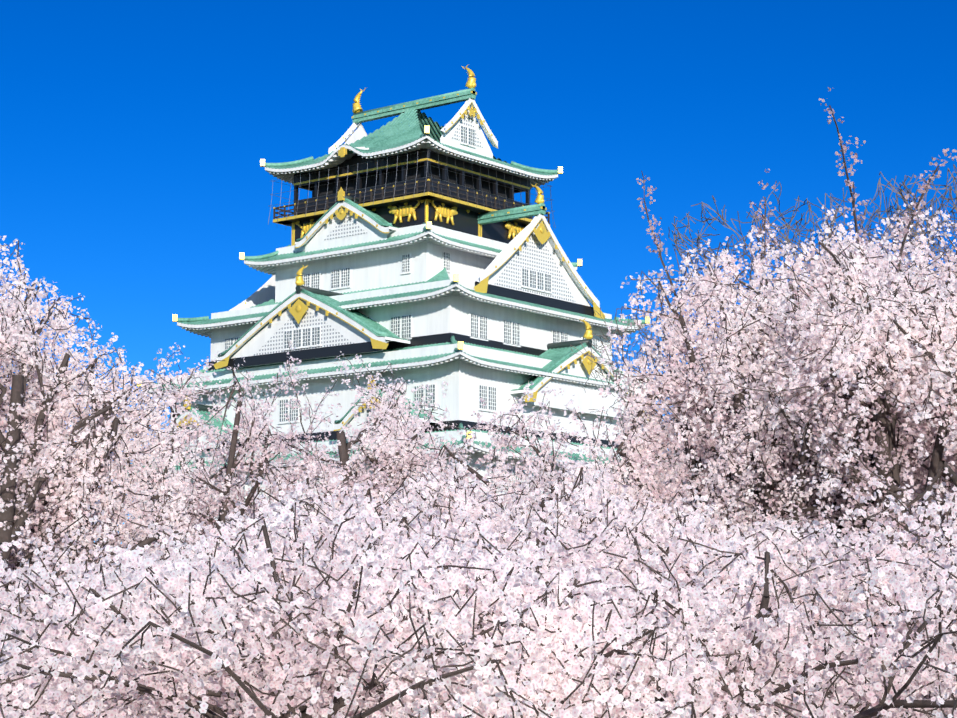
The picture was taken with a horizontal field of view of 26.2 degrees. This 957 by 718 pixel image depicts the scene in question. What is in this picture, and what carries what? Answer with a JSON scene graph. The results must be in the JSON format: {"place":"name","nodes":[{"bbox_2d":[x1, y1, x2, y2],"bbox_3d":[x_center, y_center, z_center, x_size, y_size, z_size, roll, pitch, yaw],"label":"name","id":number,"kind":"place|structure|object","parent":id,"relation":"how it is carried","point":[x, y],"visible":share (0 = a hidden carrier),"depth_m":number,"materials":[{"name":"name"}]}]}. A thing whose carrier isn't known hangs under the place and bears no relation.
{"place":"outdoors","nodes":[
{"label":"outdoors","id":0,"kind":"place"},
{"bbox_2d":[0,0,956,548],"label":"sky","id":1,"kind":"structure","parent":0,"point":[135,135],"materials":[{"name":"blue"}]},
{"label":"ground","id":2,"kind":"structure","parent":0,"visible":0},
{"bbox_2d":[0,105,956,717],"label":"cherry tree wood","id":3,"kind":"object","parent":2,"relation":"on","point":[20,381],"visible":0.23,"depth_m":20.63,"materials":[{"name":"plant"}]},
{"bbox_2d":[0,87,956,717],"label":"cherry blossoms","id":4,"kind":"object","parent":3,"relation":"on","point":[58,697],"visible":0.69,"depth_m":16.18,"materials":[{"name":"pink plant"}]},
{"bbox_2d":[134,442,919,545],"bbox_3d":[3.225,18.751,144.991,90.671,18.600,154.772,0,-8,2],"label":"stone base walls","id":5,"kind":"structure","parent":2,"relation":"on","point":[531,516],"depth_m":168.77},
{"bbox_2d":[114,64,667,519],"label":"castle","id":6,"kind":"structure","parent":5,"relation":"on","point":[424,250],"depth_m":182.81,"materials":[{"name":"paint"}]},
{"bbox_2d":[570,164,956,448],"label":"bare trees","id":7,"kind":"object","parent":2,"relation":"on","point":[887,211],"visible":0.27,"depth_m":91.51,"materials":[{"name":"plant"}]}
]}

